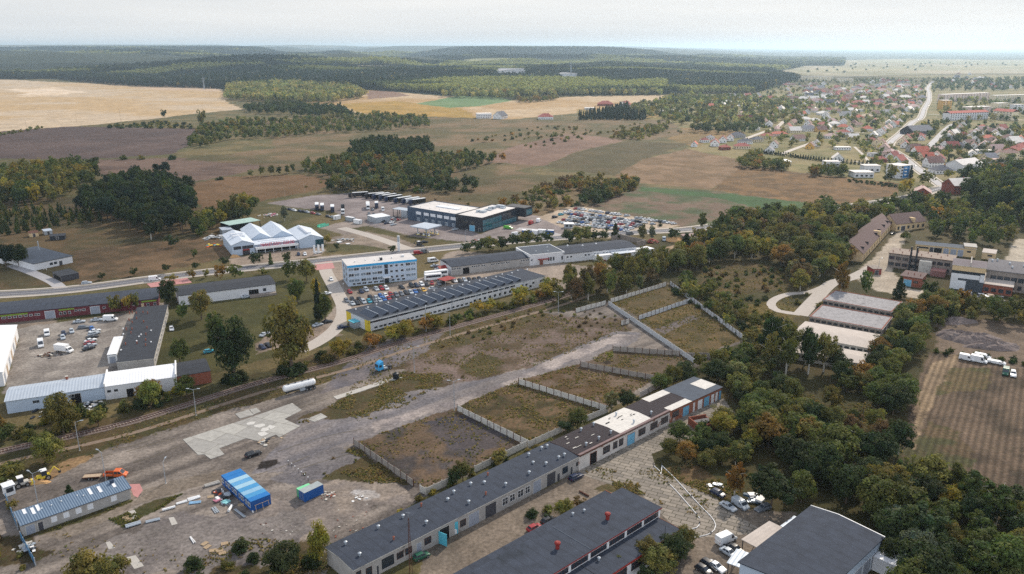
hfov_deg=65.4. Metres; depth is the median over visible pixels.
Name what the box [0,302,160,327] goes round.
shop access
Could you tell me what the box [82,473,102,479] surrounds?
flatbed trailer
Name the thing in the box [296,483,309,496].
shipping container
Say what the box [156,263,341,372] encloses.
lawn
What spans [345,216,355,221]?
shipping container
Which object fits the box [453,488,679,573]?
red trimmed workshop
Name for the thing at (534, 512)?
shrub
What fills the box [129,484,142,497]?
red paving
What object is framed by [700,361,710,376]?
broadleaf tree
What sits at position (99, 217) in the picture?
spruce tree
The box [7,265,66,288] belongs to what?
lane
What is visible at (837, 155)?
house
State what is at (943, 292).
broadleaf tree
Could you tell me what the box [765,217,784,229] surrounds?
broadleaf tree
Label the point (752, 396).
broadleaf tree
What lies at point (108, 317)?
panel van
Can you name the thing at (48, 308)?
burgundy shop building
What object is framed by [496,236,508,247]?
broadleaf tree
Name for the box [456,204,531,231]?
black showroom
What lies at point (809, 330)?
poplar tree
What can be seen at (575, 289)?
broadleaf tree
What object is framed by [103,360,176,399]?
white roofed workshop
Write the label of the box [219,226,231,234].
grey shed
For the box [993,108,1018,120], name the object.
apartment block
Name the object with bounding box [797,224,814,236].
broadleaf tree
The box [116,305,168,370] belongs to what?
flat roofed block
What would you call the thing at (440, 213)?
truck workshop
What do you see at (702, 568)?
parked car
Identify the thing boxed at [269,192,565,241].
lorry park
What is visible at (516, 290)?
broadleaf tree
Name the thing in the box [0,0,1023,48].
sky
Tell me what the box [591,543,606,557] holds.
window
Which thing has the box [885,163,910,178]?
apartment block
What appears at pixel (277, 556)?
broadleaf tree
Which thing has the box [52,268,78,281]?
dark shed
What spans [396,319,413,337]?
broadleaf tree
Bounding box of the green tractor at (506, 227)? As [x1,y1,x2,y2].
[503,225,512,228]
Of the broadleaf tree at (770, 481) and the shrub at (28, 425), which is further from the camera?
the shrub at (28, 425)
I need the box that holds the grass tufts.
[0,266,902,573]
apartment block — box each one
[798,76,831,80]
[836,78,853,81]
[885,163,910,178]
[937,92,989,101]
[937,100,951,109]
[942,110,988,120]
[962,106,991,111]
[990,94,1023,102]
[991,102,1008,108]
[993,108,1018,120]
[1009,104,1023,111]
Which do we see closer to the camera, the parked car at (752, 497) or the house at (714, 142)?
the parked car at (752, 497)
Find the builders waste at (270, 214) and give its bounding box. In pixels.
[258,213,276,217]
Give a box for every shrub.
[11,425,24,438]
[16,551,24,558]
[19,564,25,570]
[20,428,37,441]
[22,422,36,429]
[37,418,49,426]
[52,421,73,433]
[96,402,108,412]
[117,402,131,413]
[130,398,147,410]
[152,395,163,407]
[162,391,172,401]
[168,155,176,159]
[168,386,184,394]
[183,554,204,572]
[219,370,233,383]
[220,557,235,570]
[226,373,243,384]
[229,536,250,554]
[235,369,248,380]
[241,568,249,573]
[246,552,259,564]
[269,570,280,573]
[275,365,286,375]
[283,366,299,376]
[292,361,306,373]
[301,553,321,569]
[313,350,327,359]
[320,353,334,363]
[347,346,359,354]
[354,340,361,348]
[413,185,423,192]
[414,494,424,501]
[428,488,435,495]
[447,316,457,325]
[453,313,463,319]
[460,185,468,191]
[464,308,473,316]
[466,313,473,319]
[525,508,538,519]
[529,294,537,302]
[542,504,552,513]
[672,288,680,295]
[735,318,747,324]
[738,322,748,330]
[745,295,752,300]
[762,294,768,300]
[848,408,861,418]
[854,450,865,455]
[942,349,950,354]
[997,356,1005,361]
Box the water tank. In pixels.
[393,372,398,379]
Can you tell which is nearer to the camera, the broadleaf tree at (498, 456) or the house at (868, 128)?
the broadleaf tree at (498, 456)
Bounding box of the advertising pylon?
[397,236,399,250]
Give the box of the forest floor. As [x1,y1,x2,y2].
[0,45,1023,99]
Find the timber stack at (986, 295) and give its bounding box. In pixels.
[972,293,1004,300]
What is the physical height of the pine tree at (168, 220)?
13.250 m
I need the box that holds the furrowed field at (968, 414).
[901,352,1023,488]
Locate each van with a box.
[37,337,43,347]
[43,328,49,336]
[102,314,117,321]
[148,275,160,280]
[413,250,422,253]
[437,265,446,268]
[714,530,737,545]
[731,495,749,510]
[1002,365,1009,375]
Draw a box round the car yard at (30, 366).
[3,302,165,392]
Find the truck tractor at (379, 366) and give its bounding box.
[375,360,391,371]
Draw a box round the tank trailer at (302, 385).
[282,378,315,393]
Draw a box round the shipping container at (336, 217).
[333,215,340,219]
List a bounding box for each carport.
[437,276,455,285]
[727,549,747,573]
[741,521,781,548]
[781,516,795,526]
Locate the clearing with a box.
[466,58,507,60]
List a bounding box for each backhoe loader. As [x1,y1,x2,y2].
[7,474,34,488]
[30,466,60,484]
[414,240,423,246]
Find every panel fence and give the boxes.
[5,493,18,529]
[19,531,35,565]
[353,437,413,486]
[419,484,425,494]
[426,478,457,494]
[457,404,526,442]
[474,439,527,471]
[518,378,606,408]
[528,427,561,447]
[575,300,605,312]
[580,361,653,379]
[586,405,607,420]
[608,301,694,363]
[610,281,666,301]
[613,346,679,355]
[620,318,629,324]
[638,298,690,319]
[640,365,691,396]
[670,281,742,337]
[686,352,709,357]
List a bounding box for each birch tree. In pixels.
[29,174,36,180]
[142,214,154,239]
[227,192,238,209]
[267,165,274,174]
[280,205,288,220]
[284,165,289,173]
[326,167,332,177]
[362,169,369,177]
[419,166,426,174]
[434,175,441,183]
[440,169,448,180]
[456,161,462,168]
[462,158,469,169]
[488,153,494,162]
[553,284,564,301]
[562,263,574,283]
[562,270,578,297]
[581,272,595,299]
[594,254,603,266]
[598,265,615,292]
[602,390,619,410]
[618,253,630,277]
[619,274,633,293]
[634,245,651,263]
[634,254,645,274]
[634,274,643,289]
[635,264,640,275]
[637,223,647,238]
[639,248,650,268]
[647,256,659,273]
[648,225,655,240]
[670,244,687,256]
[673,240,689,257]
[691,236,698,244]
[707,219,720,228]
[725,462,746,495]
[729,218,742,231]
[743,235,763,258]
[762,231,776,240]
[777,232,791,243]
[785,259,796,274]
[789,268,810,290]
[798,217,809,222]
[810,265,819,280]
[833,260,851,290]
[845,423,863,451]
[853,213,870,226]
[891,477,933,509]
[932,508,957,523]
[941,461,968,486]
[956,468,996,497]
[958,538,1009,573]
[961,509,997,533]
[965,527,1001,547]
[976,484,1016,524]
[996,566,1022,573]
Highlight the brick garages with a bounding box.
[642,377,722,422]
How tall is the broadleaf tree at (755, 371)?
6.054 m
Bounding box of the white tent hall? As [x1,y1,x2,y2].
[367,213,390,222]
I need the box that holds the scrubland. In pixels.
[562,197,1023,573]
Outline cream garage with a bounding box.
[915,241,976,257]
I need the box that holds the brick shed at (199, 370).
[176,358,211,385]
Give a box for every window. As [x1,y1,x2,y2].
[51,515,57,522]
[63,511,69,517]
[75,507,81,513]
[87,503,93,509]
[111,495,116,501]
[366,566,371,573]
[382,554,393,569]
[397,550,403,559]
[405,546,411,555]
[424,536,430,544]
[460,518,465,527]
[502,496,507,505]
[510,493,514,501]
[518,488,523,497]
[525,485,529,493]
[526,208,531,214]
[557,567,567,573]
[562,466,567,474]
[571,555,587,569]
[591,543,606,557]
[603,444,609,454]
[609,532,624,546]
[613,440,617,448]
[616,567,626,573]
[627,522,641,534]
[631,559,643,570]
[638,426,645,436]
[644,512,657,524]
[650,420,657,430]
[661,415,667,424]
[672,410,678,417]
[949,280,965,289]
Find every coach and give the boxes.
[424,269,447,276]
[424,272,441,280]
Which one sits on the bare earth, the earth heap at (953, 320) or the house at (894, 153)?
the earth heap at (953, 320)
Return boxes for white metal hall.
[0,325,18,386]
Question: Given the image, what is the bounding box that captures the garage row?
[324,441,578,573]
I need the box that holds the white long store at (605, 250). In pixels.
[555,240,636,262]
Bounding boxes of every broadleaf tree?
[0,244,12,266]
[0,415,7,427]
[0,422,16,441]
[0,460,25,482]
[7,243,28,265]
[28,431,64,463]
[39,390,82,434]
[60,546,106,573]
[69,403,87,424]
[85,405,106,425]
[90,553,131,573]
[133,379,162,398]
[136,204,154,225]
[136,379,161,407]
[156,279,178,305]
[168,337,190,361]
[173,374,195,396]
[188,289,212,319]
[204,310,221,331]
[207,315,255,372]
[260,295,313,366]
[260,540,300,572]
[287,278,304,303]
[296,258,316,280]
[305,518,329,561]
[315,292,332,318]
[329,337,347,357]
[362,332,381,347]
[384,323,403,338]
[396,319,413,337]
[429,314,445,328]
[452,461,474,481]
[479,235,498,249]
[491,447,507,464]
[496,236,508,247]
[510,285,529,301]
[516,229,535,245]
[539,282,552,297]
[553,497,573,514]
[556,420,573,432]
[561,228,574,242]
[566,276,584,301]
[567,407,588,428]
[570,226,591,242]
[581,264,600,283]
[593,262,606,287]
[607,252,624,272]
[618,389,640,406]
[623,257,638,280]
[634,534,659,564]
[637,564,655,573]
[644,542,677,573]
[649,251,668,277]
[650,372,672,389]
[659,437,678,455]
[659,528,693,559]
[663,364,682,384]
[667,420,690,440]
[667,551,678,567]
[668,250,686,270]
[673,360,697,380]
[675,439,698,460]
[678,524,699,548]
[682,430,701,448]
[683,241,705,253]
[685,244,706,269]
[695,422,711,438]
[697,438,715,452]
[697,448,716,467]
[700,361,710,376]
[704,238,713,246]
[706,358,733,380]
[708,347,731,363]
[708,430,731,447]
[709,404,733,422]
[709,411,737,433]
[710,237,733,260]
[713,209,731,225]
[713,445,733,463]
[714,231,732,240]
[715,224,734,234]
[724,371,753,392]
[726,350,750,363]
[726,358,746,375]
[729,349,747,355]
[729,368,749,379]
[729,440,753,462]
[731,213,743,219]
[733,387,748,399]
[734,342,756,357]
[734,411,748,432]
[735,399,772,422]
[736,438,754,455]
[738,393,765,415]
[740,230,753,245]
[741,206,761,223]
[741,419,761,436]
[741,428,762,448]
[744,328,761,339]
[745,217,762,228]
[745,221,761,234]
[746,342,763,356]
[746,387,769,401]
[746,462,803,508]
[748,313,762,325]
[748,412,790,447]
[749,364,765,379]
[751,380,771,391]
[757,217,768,229]
[758,229,771,238]
[758,237,776,258]
[758,353,779,366]
[759,407,789,438]
[761,202,777,209]
[761,389,793,414]
[764,206,779,215]
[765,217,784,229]
[765,403,782,417]
[766,211,781,219]
[768,374,795,390]
[769,222,787,238]
[770,201,784,210]
[770,244,794,265]
[772,241,798,255]
[772,434,783,451]
[775,433,810,466]
[776,377,804,399]
[777,212,800,226]
[777,222,799,237]
[779,404,806,417]
[780,211,796,218]
[780,425,800,438]
[782,205,800,216]
[782,251,800,266]
[783,397,811,410]
[783,411,822,441]
[789,228,813,238]
[789,259,812,277]
[789,451,821,479]
[790,220,804,226]
[790,236,816,253]
[790,416,816,440]
[790,469,817,501]
[794,420,827,442]
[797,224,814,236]
[797,399,827,423]
[798,247,816,261]
[803,218,826,227]
[804,210,825,220]
[804,439,844,458]
[806,444,843,479]
[807,221,821,233]
[808,421,861,462]
[809,202,825,213]
[812,239,833,258]
[812,240,835,245]
[814,200,830,205]
[814,224,833,233]
[814,462,833,486]
[815,231,842,243]
[815,250,830,257]
[818,254,839,272]
[819,214,835,226]
[819,405,846,426]
[822,384,843,405]
[826,242,850,266]
[827,459,873,503]
[828,348,853,365]
[830,209,850,217]
[831,359,854,379]
[835,224,858,237]
[835,234,849,243]
[836,372,858,392]
[843,414,864,428]
[846,215,856,223]
[847,245,858,259]
[848,364,864,375]
[852,197,870,207]
[852,370,873,390]
[852,455,884,470]
[855,475,900,517]
[856,360,874,372]
[858,429,902,463]
[862,380,894,407]
[862,463,904,499]
[863,351,887,367]
[864,204,884,218]
[864,408,886,424]
[865,365,890,383]
[867,336,892,352]
[868,418,888,438]
[869,343,890,357]
[870,508,914,540]
[871,201,886,213]
[872,333,894,347]
[875,378,890,384]
[876,357,902,375]
[877,384,916,413]
[879,536,901,558]
[880,346,905,362]
[881,462,913,479]
[882,327,903,341]
[882,371,899,380]
[884,372,919,395]
[884,503,915,516]
[884,556,937,573]
[889,378,920,409]
[890,474,919,493]
[891,318,909,334]
[891,335,917,353]
[891,347,912,365]
[892,307,918,321]
[893,302,917,314]
[895,537,960,573]
[897,313,914,334]
[897,457,915,477]
[898,500,953,539]
[898,527,938,556]
[902,316,932,333]
[905,332,926,355]
[906,298,926,312]
[909,321,931,340]
[909,453,951,487]
[917,290,934,309]
[922,294,949,309]
[929,304,947,319]
[929,497,962,520]
[932,532,968,569]
[936,521,968,545]
[937,288,953,297]
[937,483,966,501]
[940,291,966,310]
[947,562,973,573]
[950,489,995,524]
[956,163,979,177]
[959,175,982,203]
[961,531,994,556]
[964,294,985,310]
[972,173,988,182]
[973,183,997,202]
[977,532,1023,573]
[979,180,995,189]
[984,171,1000,180]
[985,295,1005,317]
[987,301,1016,324]
[988,186,1006,198]
[989,177,1002,187]
[994,185,1017,205]
[999,179,1017,188]
[1000,173,1019,181]
[1004,159,1023,169]
[1007,295,1023,317]
[1007,526,1023,540]
[1010,183,1023,202]
[1011,177,1023,188]
[1011,195,1023,212]
[1015,170,1023,180]
[1015,500,1023,514]
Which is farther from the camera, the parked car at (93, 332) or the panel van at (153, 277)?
the panel van at (153, 277)
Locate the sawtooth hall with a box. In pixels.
[346,269,544,331]
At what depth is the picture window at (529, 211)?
527.82 m
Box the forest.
[0,46,845,93]
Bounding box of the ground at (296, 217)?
[0,45,1023,573]
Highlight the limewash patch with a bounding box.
[258,432,267,435]
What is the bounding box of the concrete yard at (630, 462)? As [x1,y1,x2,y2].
[576,399,757,537]
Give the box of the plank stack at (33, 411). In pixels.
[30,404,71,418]
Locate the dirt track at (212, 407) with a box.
[0,293,594,464]
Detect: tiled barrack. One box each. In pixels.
[842,213,891,261]
[886,211,925,230]
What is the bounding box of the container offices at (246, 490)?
[221,469,270,511]
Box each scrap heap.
[11,540,36,552]
[646,238,658,242]
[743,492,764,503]
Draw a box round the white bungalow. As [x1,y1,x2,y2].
[0,241,72,270]
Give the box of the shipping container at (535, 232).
[529,229,538,234]
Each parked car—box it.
[73,319,85,323]
[77,325,88,328]
[81,281,91,283]
[81,346,95,350]
[83,340,95,344]
[83,343,97,346]
[84,338,97,341]
[85,335,98,338]
[87,331,100,334]
[90,317,102,321]
[203,348,213,353]
[244,450,261,457]
[258,343,266,349]
[263,342,272,347]
[313,322,322,326]
[321,319,332,323]
[337,324,348,328]
[412,551,430,561]
[526,523,540,531]
[540,515,554,523]
[568,472,583,481]
[694,562,712,573]
[699,556,717,572]
[710,487,725,497]
[711,559,726,573]
[719,500,737,511]
[719,546,733,556]
[725,542,743,550]
[754,502,771,512]
[1009,369,1016,376]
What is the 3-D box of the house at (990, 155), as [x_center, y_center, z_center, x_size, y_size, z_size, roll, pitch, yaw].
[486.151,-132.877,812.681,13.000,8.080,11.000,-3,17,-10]
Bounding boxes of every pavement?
[0,185,941,291]
[0,192,936,297]
[886,81,937,186]
[893,81,942,181]
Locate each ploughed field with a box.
[0,126,195,158]
[97,157,269,181]
[367,90,408,98]
[485,134,622,165]
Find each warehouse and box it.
[497,68,523,72]
[560,72,577,76]
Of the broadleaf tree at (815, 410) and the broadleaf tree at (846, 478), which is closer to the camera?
the broadleaf tree at (846, 478)
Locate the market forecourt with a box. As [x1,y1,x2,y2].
[229,246,326,265]
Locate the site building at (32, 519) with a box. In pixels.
[13,476,130,535]
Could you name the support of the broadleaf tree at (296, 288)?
on the lawn at (192, 331)
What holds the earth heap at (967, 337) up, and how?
on the bare earth
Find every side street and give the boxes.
[746,121,783,138]
[782,143,807,153]
[854,147,869,163]
[927,123,958,146]
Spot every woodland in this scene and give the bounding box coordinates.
[0,62,1023,510]
[0,119,898,479]
[5,79,995,226]
[202,110,459,161]
[239,77,627,155]
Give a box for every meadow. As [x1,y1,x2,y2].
[0,197,251,288]
[185,115,688,217]
[191,174,328,208]
[343,101,475,117]
[578,109,672,119]
[615,149,743,188]
[669,127,745,145]
[779,58,1023,76]
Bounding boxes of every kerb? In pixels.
[0,190,938,296]
[8,186,939,291]
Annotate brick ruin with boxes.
[688,414,715,429]
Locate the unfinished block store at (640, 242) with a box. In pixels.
[611,234,645,246]
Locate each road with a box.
[0,187,940,295]
[305,269,351,351]
[337,227,411,249]
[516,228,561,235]
[887,81,941,186]
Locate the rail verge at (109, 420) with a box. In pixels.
[0,295,581,477]
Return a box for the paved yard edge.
[420,401,797,573]
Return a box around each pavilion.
[822,160,840,165]
[848,170,874,177]
[860,164,880,171]
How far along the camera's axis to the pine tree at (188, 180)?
604.11 m
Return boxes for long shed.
[796,342,867,368]
[797,321,879,355]
[809,305,892,336]
[822,290,902,316]
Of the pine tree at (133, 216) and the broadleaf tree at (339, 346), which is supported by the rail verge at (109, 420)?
the broadleaf tree at (339, 346)
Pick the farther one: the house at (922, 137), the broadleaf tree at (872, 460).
the house at (922, 137)
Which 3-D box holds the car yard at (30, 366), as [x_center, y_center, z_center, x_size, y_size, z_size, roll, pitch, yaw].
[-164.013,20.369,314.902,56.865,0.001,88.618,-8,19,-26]
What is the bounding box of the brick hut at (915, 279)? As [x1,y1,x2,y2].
[900,270,927,287]
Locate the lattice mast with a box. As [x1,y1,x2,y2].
[408,519,412,573]
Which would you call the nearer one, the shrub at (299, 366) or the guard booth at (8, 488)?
the guard booth at (8, 488)
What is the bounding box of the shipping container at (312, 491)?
[299,481,323,501]
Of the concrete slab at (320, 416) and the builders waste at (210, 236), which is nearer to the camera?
the concrete slab at (320, 416)
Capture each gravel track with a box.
[256,325,343,353]
[767,286,818,314]
[793,266,868,315]
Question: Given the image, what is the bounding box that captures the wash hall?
[392,207,407,217]
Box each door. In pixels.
[37,521,44,530]
[109,356,115,362]
[416,541,421,552]
[430,216,435,223]
[469,225,474,230]
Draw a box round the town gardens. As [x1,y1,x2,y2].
[630,75,1023,188]
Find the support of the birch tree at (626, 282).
on the scrubland
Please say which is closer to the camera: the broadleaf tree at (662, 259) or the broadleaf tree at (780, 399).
the broadleaf tree at (780, 399)
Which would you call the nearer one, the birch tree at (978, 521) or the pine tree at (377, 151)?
the birch tree at (978, 521)
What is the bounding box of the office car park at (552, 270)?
[318,250,610,326]
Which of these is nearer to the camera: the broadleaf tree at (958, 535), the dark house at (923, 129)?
the broadleaf tree at (958, 535)
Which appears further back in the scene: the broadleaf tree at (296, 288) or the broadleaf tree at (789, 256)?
the broadleaf tree at (789, 256)
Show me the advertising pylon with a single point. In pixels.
(398, 242)
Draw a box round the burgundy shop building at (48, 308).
[0,287,159,323]
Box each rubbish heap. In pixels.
[212,488,223,494]
[213,495,222,501]
[218,491,233,498]
[220,499,230,505]
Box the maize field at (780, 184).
[713,166,899,204]
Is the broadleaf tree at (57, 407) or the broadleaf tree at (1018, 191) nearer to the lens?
the broadleaf tree at (57, 407)
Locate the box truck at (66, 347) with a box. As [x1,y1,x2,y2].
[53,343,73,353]
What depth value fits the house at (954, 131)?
1041.57 m
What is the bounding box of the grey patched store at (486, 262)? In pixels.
[439,248,529,275]
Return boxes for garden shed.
[28,230,38,236]
[42,228,52,234]
[49,233,65,240]
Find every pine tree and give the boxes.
[72,195,82,211]
[75,183,93,194]
[93,180,106,188]
[96,195,104,216]
[98,196,118,221]
[100,175,109,183]
[119,195,130,201]
[119,207,131,228]
[126,209,141,232]
[127,169,137,177]
[132,203,143,227]
[135,180,150,189]
[140,209,158,235]
[148,182,160,190]
[155,169,168,174]
[156,161,170,170]
[160,199,174,214]
[163,213,175,233]
[169,184,183,193]
[172,191,183,202]
[172,205,189,233]
[175,177,187,185]
[181,194,197,208]
[182,175,194,186]
[354,147,360,153]
[375,148,381,155]
[425,143,434,151]
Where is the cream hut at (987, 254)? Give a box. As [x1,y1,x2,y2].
[981,248,996,259]
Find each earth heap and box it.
[29,478,50,484]
[666,237,681,241]
[935,329,965,340]
[941,331,1002,344]
[944,316,978,324]
[963,340,1020,350]
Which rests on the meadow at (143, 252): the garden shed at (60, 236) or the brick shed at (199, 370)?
the garden shed at (60, 236)
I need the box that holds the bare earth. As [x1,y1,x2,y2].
[936,319,1023,368]
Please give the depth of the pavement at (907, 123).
1117.57 m
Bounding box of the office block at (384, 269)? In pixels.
[342,253,416,286]
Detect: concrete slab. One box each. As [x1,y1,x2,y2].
[106,541,114,548]
[126,555,143,568]
[169,517,176,524]
[183,403,300,458]
[236,409,253,418]
[250,408,260,413]
[307,413,326,421]
[333,377,402,398]
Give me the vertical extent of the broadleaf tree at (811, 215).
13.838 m
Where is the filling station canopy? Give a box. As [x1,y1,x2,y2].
[410,222,441,235]
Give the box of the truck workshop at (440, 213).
[407,201,479,227]
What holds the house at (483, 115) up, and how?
on the meadow at (502, 180)
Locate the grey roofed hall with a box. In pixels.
[737,505,905,573]
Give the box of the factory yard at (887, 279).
[858,230,923,297]
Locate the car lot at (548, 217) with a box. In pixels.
[540,205,679,238]
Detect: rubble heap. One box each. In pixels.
[37,352,62,358]
[83,400,102,409]
[257,437,282,445]
[301,504,367,557]
[321,491,335,499]
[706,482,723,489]
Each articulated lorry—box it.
[315,202,318,209]
[320,203,323,210]
[348,191,367,197]
[364,192,383,198]
[366,201,369,209]
[372,192,389,199]
[378,193,396,200]
[384,194,401,201]
[393,196,411,202]
[401,196,419,203]
[408,197,425,204]
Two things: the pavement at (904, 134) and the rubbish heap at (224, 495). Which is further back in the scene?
the pavement at (904, 134)
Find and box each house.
[476,113,491,117]
[493,111,507,118]
[538,113,552,118]
[597,101,613,105]
[691,140,697,146]
[699,137,709,142]
[706,134,714,139]
[710,138,719,146]
[718,144,730,149]
[719,135,726,142]
[726,133,733,140]
[728,131,745,137]
[733,143,750,148]
[737,137,752,143]
[750,136,763,141]
[760,132,773,137]
[763,145,774,153]
[764,120,772,126]
[769,140,778,147]
[771,125,780,130]
[772,131,787,135]
[786,126,801,132]
[787,119,797,124]
[790,134,805,140]
[801,125,814,130]
[805,141,814,148]
[814,126,827,131]
[817,121,827,125]
[821,99,836,103]
[823,133,837,138]
[829,120,840,125]
[831,152,842,161]
[833,146,850,149]
[835,129,850,134]
[837,124,847,128]
[839,111,850,115]
[839,117,847,123]
[845,125,853,131]
[845,133,859,139]
[854,122,863,126]
[855,114,863,119]
[862,125,873,130]
[867,152,877,156]
[868,130,878,137]
[869,110,879,114]
[871,137,880,146]
[872,155,886,161]
[876,128,882,135]
[876,138,886,148]
[879,142,889,151]
[882,147,898,156]
[885,150,899,159]
[887,120,896,127]
[890,105,905,108]
[890,154,907,162]
[896,136,905,144]
[900,125,932,133]
[900,140,908,147]
[903,106,913,111]
[903,133,911,141]
[905,143,921,151]
[910,145,929,154]
[914,185,931,195]
[917,134,925,140]
[917,151,934,159]
[922,155,944,167]
[927,164,953,173]
[941,177,970,194]
[946,141,959,148]
[951,129,959,134]
[962,139,977,143]
[966,149,977,156]
[969,141,978,148]
[975,149,991,153]
[980,152,998,159]
[982,158,1005,162]
[984,128,997,133]
[985,136,995,142]
[986,144,1003,150]
[996,124,1008,128]
[999,148,1019,159]
[1003,145,1023,155]
[1005,136,1021,143]
[1011,143,1023,148]
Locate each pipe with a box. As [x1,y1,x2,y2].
[125,522,140,527]
[162,505,175,510]
[205,481,219,486]
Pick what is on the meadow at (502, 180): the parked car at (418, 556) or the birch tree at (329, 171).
the birch tree at (329, 171)
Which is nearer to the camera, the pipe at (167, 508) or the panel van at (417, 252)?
the pipe at (167, 508)
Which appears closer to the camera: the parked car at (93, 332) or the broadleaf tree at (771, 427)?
the broadleaf tree at (771, 427)
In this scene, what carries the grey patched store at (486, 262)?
on the office car park at (552, 270)
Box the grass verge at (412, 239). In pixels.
[352,225,472,249]
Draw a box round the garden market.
[222,221,323,254]
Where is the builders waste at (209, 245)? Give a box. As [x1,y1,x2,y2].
[206,243,221,246]
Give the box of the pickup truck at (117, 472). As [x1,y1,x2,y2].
[103,468,127,478]
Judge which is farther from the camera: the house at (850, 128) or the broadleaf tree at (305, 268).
the house at (850, 128)
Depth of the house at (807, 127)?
1094.95 m
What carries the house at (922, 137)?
on the town gardens
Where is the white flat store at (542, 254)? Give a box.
[516,244,564,265]
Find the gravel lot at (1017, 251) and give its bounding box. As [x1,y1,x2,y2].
[1007,239,1023,261]
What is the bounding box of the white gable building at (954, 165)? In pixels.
[946,157,982,171]
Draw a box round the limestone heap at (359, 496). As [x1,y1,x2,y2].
[352,494,367,501]
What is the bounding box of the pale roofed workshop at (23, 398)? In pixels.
[4,373,105,413]
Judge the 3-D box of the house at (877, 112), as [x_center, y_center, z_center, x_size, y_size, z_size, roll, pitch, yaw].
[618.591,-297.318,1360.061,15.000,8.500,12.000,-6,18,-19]
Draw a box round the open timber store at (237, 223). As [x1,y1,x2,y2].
[220,217,260,228]
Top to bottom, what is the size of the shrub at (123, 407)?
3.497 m
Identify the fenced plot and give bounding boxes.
[357,407,519,489]
[461,383,597,439]
[524,364,651,404]
[587,349,693,374]
[613,283,687,315]
[642,302,741,360]
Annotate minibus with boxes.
[427,257,438,262]
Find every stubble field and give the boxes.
[0,79,242,130]
[307,92,664,118]
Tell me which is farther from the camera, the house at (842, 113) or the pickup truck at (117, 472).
the house at (842, 113)
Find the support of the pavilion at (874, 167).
on the town gardens
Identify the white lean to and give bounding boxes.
[107,336,123,362]
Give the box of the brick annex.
[982,272,1014,295]
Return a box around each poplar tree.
[697,212,706,226]
[704,244,718,262]
[728,205,747,218]
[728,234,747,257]
[744,227,756,235]
[756,209,770,219]
[757,315,786,344]
[761,331,781,360]
[775,336,800,375]
[780,323,804,365]
[782,317,798,329]
[789,235,799,243]
[800,332,822,374]
[801,326,818,364]
[810,256,831,276]
[817,332,840,371]
[824,204,839,214]
[830,240,853,253]
[832,213,848,226]
[849,212,863,220]
[882,418,916,454]
[915,473,948,501]
[995,483,1023,507]
[999,508,1023,531]
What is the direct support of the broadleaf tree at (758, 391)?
on the scrubland
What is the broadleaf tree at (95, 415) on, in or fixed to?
on the rail verge at (109, 420)
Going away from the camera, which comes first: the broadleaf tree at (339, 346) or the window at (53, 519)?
the window at (53, 519)
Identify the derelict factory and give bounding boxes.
[887,247,956,277]
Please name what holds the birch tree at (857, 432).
on the scrubland
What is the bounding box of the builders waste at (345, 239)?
[331,238,353,243]
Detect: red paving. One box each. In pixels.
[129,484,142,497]
[148,278,191,286]
[315,261,334,269]
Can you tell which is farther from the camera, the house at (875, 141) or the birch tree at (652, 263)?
the house at (875, 141)
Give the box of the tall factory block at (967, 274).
[949,257,987,292]
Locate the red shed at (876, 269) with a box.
[867,265,881,274]
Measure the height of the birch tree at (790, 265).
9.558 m
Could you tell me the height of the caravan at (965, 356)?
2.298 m
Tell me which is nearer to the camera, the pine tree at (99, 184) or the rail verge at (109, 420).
the rail verge at (109, 420)
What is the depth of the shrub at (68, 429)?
238.26 m
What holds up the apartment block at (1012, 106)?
on the town gardens
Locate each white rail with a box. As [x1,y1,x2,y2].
[661,463,715,536]
[668,481,699,517]
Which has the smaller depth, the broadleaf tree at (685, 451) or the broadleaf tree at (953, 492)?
the broadleaf tree at (953, 492)
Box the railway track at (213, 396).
[0,294,569,452]
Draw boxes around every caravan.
[959,352,973,361]
[971,353,987,363]
[974,351,990,358]
[987,358,1005,365]
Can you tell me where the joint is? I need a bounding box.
[278,429,359,451]
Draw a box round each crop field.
[418,95,511,107]
[545,141,689,174]
[587,186,802,226]
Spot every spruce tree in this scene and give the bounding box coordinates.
[4,223,11,234]
[14,223,20,233]
[25,221,29,231]
[41,214,46,226]
[51,215,57,225]
[63,484,73,494]
[77,212,83,222]
[81,204,85,214]
[87,211,91,221]
[96,210,101,220]
[268,252,273,264]
[310,278,322,319]
[610,223,619,237]
[680,232,693,257]
[799,209,805,216]
[800,253,810,266]
[892,276,907,298]
[908,165,913,177]
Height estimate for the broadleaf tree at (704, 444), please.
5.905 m
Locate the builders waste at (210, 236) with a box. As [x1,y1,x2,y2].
[202,234,222,239]
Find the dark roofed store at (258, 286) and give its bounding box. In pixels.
[174,275,276,305]
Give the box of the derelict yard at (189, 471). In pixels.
[0,282,742,573]
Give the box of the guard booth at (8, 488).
[0,480,15,496]
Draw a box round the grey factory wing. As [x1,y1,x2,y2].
[986,258,1023,292]
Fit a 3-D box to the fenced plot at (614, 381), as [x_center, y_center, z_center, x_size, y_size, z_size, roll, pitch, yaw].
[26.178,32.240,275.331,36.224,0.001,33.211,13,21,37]
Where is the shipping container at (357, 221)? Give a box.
[353,219,362,223]
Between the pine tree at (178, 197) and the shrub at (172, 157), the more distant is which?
the shrub at (172, 157)
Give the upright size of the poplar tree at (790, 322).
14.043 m
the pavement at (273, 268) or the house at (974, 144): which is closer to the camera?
the pavement at (273, 268)
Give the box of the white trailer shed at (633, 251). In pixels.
[627,246,653,256]
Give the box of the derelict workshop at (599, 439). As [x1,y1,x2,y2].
[551,400,670,470]
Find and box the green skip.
[317,223,328,227]
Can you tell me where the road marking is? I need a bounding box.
[15,189,935,293]
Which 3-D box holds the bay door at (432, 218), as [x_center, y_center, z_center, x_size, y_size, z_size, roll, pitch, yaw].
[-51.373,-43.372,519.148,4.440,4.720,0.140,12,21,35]
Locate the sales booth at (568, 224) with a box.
[563,222,573,227]

